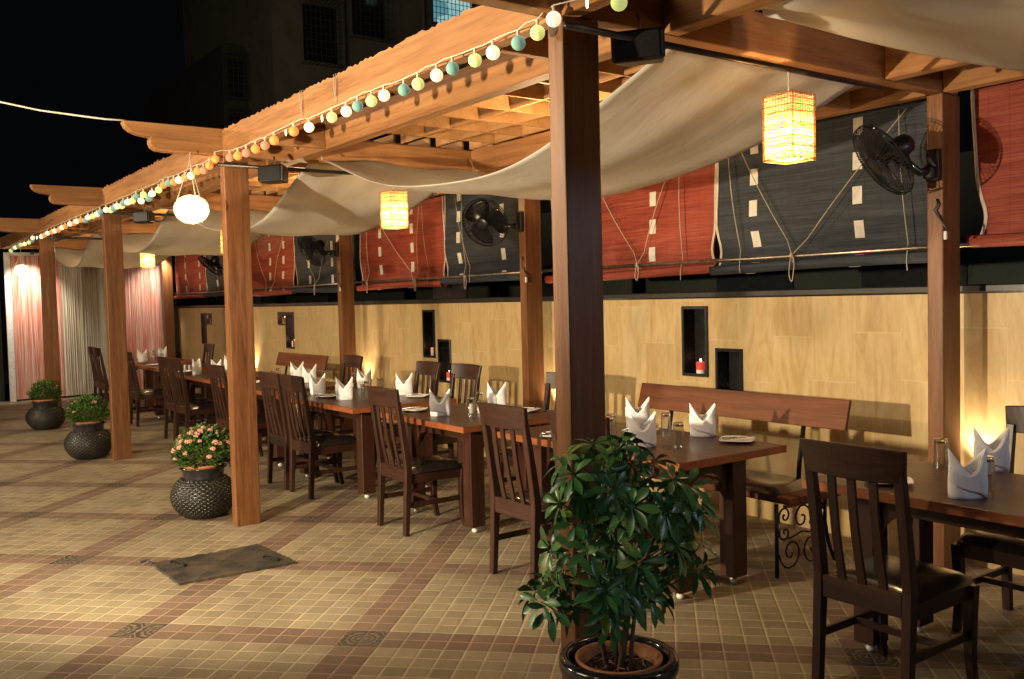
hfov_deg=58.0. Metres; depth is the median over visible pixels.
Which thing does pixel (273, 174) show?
loudspeaker
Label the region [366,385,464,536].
dining chair
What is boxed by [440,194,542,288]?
roll up blind
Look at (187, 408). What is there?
dining chair
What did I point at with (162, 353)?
folded napkin
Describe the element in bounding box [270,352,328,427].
iron bench
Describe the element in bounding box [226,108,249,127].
window
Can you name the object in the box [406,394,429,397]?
side plate
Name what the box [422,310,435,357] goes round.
candle niche
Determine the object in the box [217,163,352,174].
ceiling pipe
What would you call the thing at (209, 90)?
dark building
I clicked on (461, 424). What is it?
dining table
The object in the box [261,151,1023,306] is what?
neighbour wall
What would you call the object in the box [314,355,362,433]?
dining chair
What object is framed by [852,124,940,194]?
wall fan
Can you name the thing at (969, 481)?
folded napkin
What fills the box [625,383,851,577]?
iron bench
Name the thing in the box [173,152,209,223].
globe lantern
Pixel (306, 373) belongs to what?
folded napkin
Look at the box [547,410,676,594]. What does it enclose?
dining chair
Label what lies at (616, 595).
potted shrub
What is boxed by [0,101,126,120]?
cable
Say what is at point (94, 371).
dining chair
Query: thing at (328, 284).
steel pipe
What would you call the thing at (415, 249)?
roll up blind
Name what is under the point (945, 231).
coiled lead
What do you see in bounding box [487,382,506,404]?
folded napkin
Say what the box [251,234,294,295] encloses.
roll up blind
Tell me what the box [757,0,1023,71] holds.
sail cloth
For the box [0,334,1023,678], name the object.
ground
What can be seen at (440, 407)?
folded napkin
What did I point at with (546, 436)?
side plate
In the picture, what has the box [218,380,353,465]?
dining table
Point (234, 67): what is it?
window
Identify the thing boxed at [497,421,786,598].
dining table
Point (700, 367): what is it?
candle
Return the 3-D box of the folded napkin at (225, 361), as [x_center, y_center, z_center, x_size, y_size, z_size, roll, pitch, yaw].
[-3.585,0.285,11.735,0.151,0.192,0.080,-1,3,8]
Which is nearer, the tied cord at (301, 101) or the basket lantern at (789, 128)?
the basket lantern at (789, 128)
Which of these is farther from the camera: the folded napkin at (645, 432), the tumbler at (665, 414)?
the tumbler at (665, 414)
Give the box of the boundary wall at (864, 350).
[177,283,1023,575]
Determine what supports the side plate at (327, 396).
on the dining table at (356, 409)
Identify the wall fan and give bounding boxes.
[198,255,223,275]
[298,235,338,265]
[462,198,523,246]
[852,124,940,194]
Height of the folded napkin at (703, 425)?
0.192 m
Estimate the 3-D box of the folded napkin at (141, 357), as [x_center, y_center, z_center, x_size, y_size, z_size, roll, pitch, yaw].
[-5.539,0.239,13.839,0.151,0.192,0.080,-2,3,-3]
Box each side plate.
[315,395,335,397]
[402,407,427,411]
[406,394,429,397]
[524,407,540,412]
[540,431,551,437]
[719,436,754,442]
[878,476,913,485]
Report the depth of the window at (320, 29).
26.50 m
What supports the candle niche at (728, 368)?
attached to the boundary wall at (864, 350)
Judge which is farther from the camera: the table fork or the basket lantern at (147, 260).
the basket lantern at (147, 260)
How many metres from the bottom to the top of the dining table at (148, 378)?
0.750 m
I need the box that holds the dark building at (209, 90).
[148,44,254,307]
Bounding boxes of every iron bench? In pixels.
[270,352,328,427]
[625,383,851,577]
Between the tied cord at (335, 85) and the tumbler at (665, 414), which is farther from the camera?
the tumbler at (665, 414)
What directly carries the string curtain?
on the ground
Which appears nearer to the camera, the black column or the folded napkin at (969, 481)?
the folded napkin at (969, 481)
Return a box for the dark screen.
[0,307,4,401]
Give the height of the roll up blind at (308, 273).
1.053 m
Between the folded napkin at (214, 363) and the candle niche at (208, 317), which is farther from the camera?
the candle niche at (208, 317)
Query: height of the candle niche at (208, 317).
0.200 m
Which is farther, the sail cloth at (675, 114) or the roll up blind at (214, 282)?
the roll up blind at (214, 282)
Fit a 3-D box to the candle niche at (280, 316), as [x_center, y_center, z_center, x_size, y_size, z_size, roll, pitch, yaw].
[-3.267,-0.305,13.311,0.139,0.191,0.246,-3,3,-36]
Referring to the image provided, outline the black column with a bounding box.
[172,257,179,358]
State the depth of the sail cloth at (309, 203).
7.81 m
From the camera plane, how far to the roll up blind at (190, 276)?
16.49 m
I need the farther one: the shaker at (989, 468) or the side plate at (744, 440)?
the side plate at (744, 440)
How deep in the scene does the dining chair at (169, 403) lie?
10.84 m
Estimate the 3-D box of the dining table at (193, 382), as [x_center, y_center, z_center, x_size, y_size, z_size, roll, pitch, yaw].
[-3.421,0.783,11.035,0.860,0.750,1.650,-3,3,-36]
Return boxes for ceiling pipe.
[35,237,101,239]
[103,211,177,215]
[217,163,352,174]
[562,21,881,89]
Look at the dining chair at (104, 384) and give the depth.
13.65 m
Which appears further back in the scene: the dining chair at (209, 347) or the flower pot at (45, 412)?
the dining chair at (209, 347)
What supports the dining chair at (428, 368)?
on the ground
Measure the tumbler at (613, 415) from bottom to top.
0.135 m
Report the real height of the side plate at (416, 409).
0.019 m
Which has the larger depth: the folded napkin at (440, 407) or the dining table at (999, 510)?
the folded napkin at (440, 407)
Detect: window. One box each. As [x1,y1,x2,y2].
[224,52,249,101]
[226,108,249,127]
[299,0,345,68]
[349,0,393,43]
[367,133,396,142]
[430,0,474,24]
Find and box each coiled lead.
[521,257,527,281]
[933,199,947,239]
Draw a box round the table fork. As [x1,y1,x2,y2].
[721,436,751,439]
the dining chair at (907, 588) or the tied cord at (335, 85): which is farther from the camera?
the tied cord at (335, 85)
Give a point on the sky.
(95, 58)
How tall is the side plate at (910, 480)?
0.019 m
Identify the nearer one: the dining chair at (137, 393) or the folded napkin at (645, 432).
the folded napkin at (645, 432)
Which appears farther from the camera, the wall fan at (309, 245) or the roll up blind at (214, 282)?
the roll up blind at (214, 282)
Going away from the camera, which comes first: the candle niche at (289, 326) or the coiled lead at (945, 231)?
the coiled lead at (945, 231)
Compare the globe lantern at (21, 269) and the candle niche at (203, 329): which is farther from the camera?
the candle niche at (203, 329)
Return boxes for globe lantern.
[13,248,28,275]
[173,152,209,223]
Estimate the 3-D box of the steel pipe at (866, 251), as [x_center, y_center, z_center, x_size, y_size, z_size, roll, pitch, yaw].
[1.637,-0.548,6.213,0.028,0.035,4.647,-3,3,-36]
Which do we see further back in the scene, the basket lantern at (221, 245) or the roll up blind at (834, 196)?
the basket lantern at (221, 245)
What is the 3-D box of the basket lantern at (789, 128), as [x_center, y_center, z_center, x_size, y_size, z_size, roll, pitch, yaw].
[1.204,-0.975,4.019,0.165,0.397,0.164,-3,3,-36]
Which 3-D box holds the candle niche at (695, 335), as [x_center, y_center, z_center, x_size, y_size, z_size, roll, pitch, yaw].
[1.402,0.011,6.873,0.139,0.521,0.255,-3,3,-36]
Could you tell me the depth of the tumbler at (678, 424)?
4.88 m
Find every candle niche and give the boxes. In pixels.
[200,313,206,343]
[206,313,211,324]
[277,312,284,324]
[285,312,294,348]
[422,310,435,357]
[437,339,451,382]
[681,306,708,376]
[715,348,743,390]
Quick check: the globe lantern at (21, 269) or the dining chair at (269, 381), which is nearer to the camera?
the dining chair at (269, 381)
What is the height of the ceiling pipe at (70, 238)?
0.025 m
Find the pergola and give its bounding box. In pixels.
[0,0,1023,678]
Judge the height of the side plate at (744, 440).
0.019 m
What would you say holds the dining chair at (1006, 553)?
on the ground
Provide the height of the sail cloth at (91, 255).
0.527 m
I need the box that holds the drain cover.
[140,544,295,585]
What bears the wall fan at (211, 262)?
attached to the pergola
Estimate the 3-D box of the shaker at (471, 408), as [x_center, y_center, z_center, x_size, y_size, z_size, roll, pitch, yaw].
[-0.291,0.492,6.594,0.035,0.071,0.035,-3,3,-36]
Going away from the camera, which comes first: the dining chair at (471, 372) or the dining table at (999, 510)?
the dining table at (999, 510)
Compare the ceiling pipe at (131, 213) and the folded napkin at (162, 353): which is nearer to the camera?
the ceiling pipe at (131, 213)
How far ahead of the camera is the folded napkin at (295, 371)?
9.96 m
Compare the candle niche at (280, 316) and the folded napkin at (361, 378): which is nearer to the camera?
the folded napkin at (361, 378)
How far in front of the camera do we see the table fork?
5.03 m
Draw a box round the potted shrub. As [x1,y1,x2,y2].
[517,432,719,678]
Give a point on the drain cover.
(218, 564)
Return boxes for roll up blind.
[173,255,206,299]
[203,255,223,297]
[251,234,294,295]
[291,235,355,292]
[356,195,445,292]
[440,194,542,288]
[544,163,717,282]
[709,98,927,281]
[966,79,1023,247]
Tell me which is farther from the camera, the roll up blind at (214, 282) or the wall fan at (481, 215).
the roll up blind at (214, 282)
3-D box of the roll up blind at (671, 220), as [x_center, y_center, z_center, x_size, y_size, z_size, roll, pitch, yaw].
[0.864,-0.976,7.277,0.116,1.051,1.924,-3,3,-36]
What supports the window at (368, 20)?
in the apartment building at (294, 47)
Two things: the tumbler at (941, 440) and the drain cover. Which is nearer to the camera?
the tumbler at (941, 440)
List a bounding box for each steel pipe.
[174,290,223,294]
[253,282,354,289]
[355,269,542,283]
[542,242,978,271]
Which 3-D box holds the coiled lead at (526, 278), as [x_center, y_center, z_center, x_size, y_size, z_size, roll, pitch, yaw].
[0.105,-0.603,7.954,0.025,0.222,0.075,-3,3,-36]
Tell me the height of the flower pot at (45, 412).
0.674 m
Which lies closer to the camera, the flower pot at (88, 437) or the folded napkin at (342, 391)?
the folded napkin at (342, 391)
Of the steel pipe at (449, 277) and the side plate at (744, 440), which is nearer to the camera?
the side plate at (744, 440)
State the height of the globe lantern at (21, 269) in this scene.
0.460 m
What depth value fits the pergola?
5.03 m
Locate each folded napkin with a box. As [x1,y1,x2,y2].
[137,349,146,361]
[158,346,166,356]
[192,358,201,374]
[211,359,221,365]
[224,354,226,369]
[290,361,303,376]
[302,364,316,382]
[309,373,325,394]
[335,377,352,399]
[356,368,371,388]
[396,373,412,394]
[429,388,450,416]
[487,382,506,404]
[625,397,649,427]
[628,411,656,447]
[689,403,715,436]
[948,448,987,499]
[973,427,1009,471]
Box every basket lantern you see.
[140,253,154,267]
[220,231,222,253]
[380,186,408,228]
[762,72,815,164]
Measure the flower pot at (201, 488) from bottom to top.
0.714 m
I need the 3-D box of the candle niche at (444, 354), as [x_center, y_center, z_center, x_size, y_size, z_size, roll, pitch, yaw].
[-0.657,0.222,9.739,0.139,0.454,0.250,-3,3,-36]
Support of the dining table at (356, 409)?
on the ground
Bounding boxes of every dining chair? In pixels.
[87,346,108,397]
[92,347,135,412]
[127,352,172,426]
[156,356,211,440]
[167,358,215,439]
[195,343,214,397]
[207,364,267,466]
[258,371,338,489]
[279,374,357,499]
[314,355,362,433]
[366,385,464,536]
[374,361,440,467]
[433,364,481,460]
[477,402,558,589]
[499,372,555,495]
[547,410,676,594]
[799,438,979,678]
[951,405,1023,631]
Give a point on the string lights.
(537, 30)
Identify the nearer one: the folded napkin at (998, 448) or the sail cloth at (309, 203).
the folded napkin at (998, 448)
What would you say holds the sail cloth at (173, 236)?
hanging from the pergola
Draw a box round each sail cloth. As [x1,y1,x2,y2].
[54,234,169,268]
[95,209,264,255]
[196,163,434,235]
[321,49,854,199]
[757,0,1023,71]
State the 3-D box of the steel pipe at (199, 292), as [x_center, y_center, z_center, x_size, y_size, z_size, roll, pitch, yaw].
[-5.153,-0.798,15.598,0.028,0.035,3.700,-3,3,-36]
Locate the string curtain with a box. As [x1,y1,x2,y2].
[3,252,165,401]
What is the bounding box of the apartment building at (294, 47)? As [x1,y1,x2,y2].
[182,0,625,303]
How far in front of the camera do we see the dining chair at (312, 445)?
7.50 m
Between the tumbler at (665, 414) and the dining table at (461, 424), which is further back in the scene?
the dining table at (461, 424)
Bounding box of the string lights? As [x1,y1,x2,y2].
[9,0,626,252]
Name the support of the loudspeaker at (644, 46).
attached to the pergola
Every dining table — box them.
[128,357,190,405]
[139,362,212,422]
[168,370,267,439]
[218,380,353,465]
[276,388,456,497]
[380,402,548,532]
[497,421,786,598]
[802,459,1023,651]
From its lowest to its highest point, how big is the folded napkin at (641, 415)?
0.192 m
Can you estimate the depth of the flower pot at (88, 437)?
9.55 m
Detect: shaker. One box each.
[469,404,473,413]
[987,462,991,474]
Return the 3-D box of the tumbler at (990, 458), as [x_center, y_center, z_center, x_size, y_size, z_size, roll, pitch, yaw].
[1.901,0.535,3.700,0.065,0.135,0.065,-3,3,-36]
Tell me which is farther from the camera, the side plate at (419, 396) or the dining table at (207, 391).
the dining table at (207, 391)
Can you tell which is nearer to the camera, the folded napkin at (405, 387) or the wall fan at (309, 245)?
the folded napkin at (405, 387)
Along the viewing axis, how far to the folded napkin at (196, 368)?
10.89 m
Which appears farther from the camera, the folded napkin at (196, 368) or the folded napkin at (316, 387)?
the folded napkin at (196, 368)
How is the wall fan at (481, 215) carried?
attached to the pergola
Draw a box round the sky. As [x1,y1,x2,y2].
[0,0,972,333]
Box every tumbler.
[606,413,616,429]
[661,412,670,435]
[673,422,684,448]
[933,438,948,469]
[987,455,995,488]
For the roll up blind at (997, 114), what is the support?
attached to the pergola
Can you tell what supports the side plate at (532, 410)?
on the dining table at (461, 424)
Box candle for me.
[696,359,704,373]
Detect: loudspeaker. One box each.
[133,205,154,223]
[258,156,288,183]
[610,13,664,66]
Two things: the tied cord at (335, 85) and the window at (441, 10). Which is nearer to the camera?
the tied cord at (335, 85)
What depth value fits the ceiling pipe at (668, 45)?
3.77 m
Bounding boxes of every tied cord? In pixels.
[299,90,303,117]
[333,73,337,102]
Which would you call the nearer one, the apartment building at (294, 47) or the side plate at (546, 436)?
the side plate at (546, 436)
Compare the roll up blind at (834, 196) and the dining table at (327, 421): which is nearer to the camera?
the roll up blind at (834, 196)
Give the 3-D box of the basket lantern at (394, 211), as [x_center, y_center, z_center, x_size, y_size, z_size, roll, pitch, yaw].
[-0.909,-1.057,7.126,0.165,0.397,0.164,-3,3,-39]
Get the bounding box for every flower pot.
[25,378,65,429]
[63,393,110,459]
[169,421,231,519]
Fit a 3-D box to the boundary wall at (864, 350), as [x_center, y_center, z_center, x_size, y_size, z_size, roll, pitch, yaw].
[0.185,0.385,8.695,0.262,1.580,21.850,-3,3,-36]
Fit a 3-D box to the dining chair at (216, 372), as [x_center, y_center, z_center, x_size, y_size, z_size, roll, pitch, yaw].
[-2.688,0.728,9.186,0.569,0.994,0.447,-3,3,-37]
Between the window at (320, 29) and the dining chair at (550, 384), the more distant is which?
the window at (320, 29)
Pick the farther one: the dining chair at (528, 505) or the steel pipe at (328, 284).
the steel pipe at (328, 284)

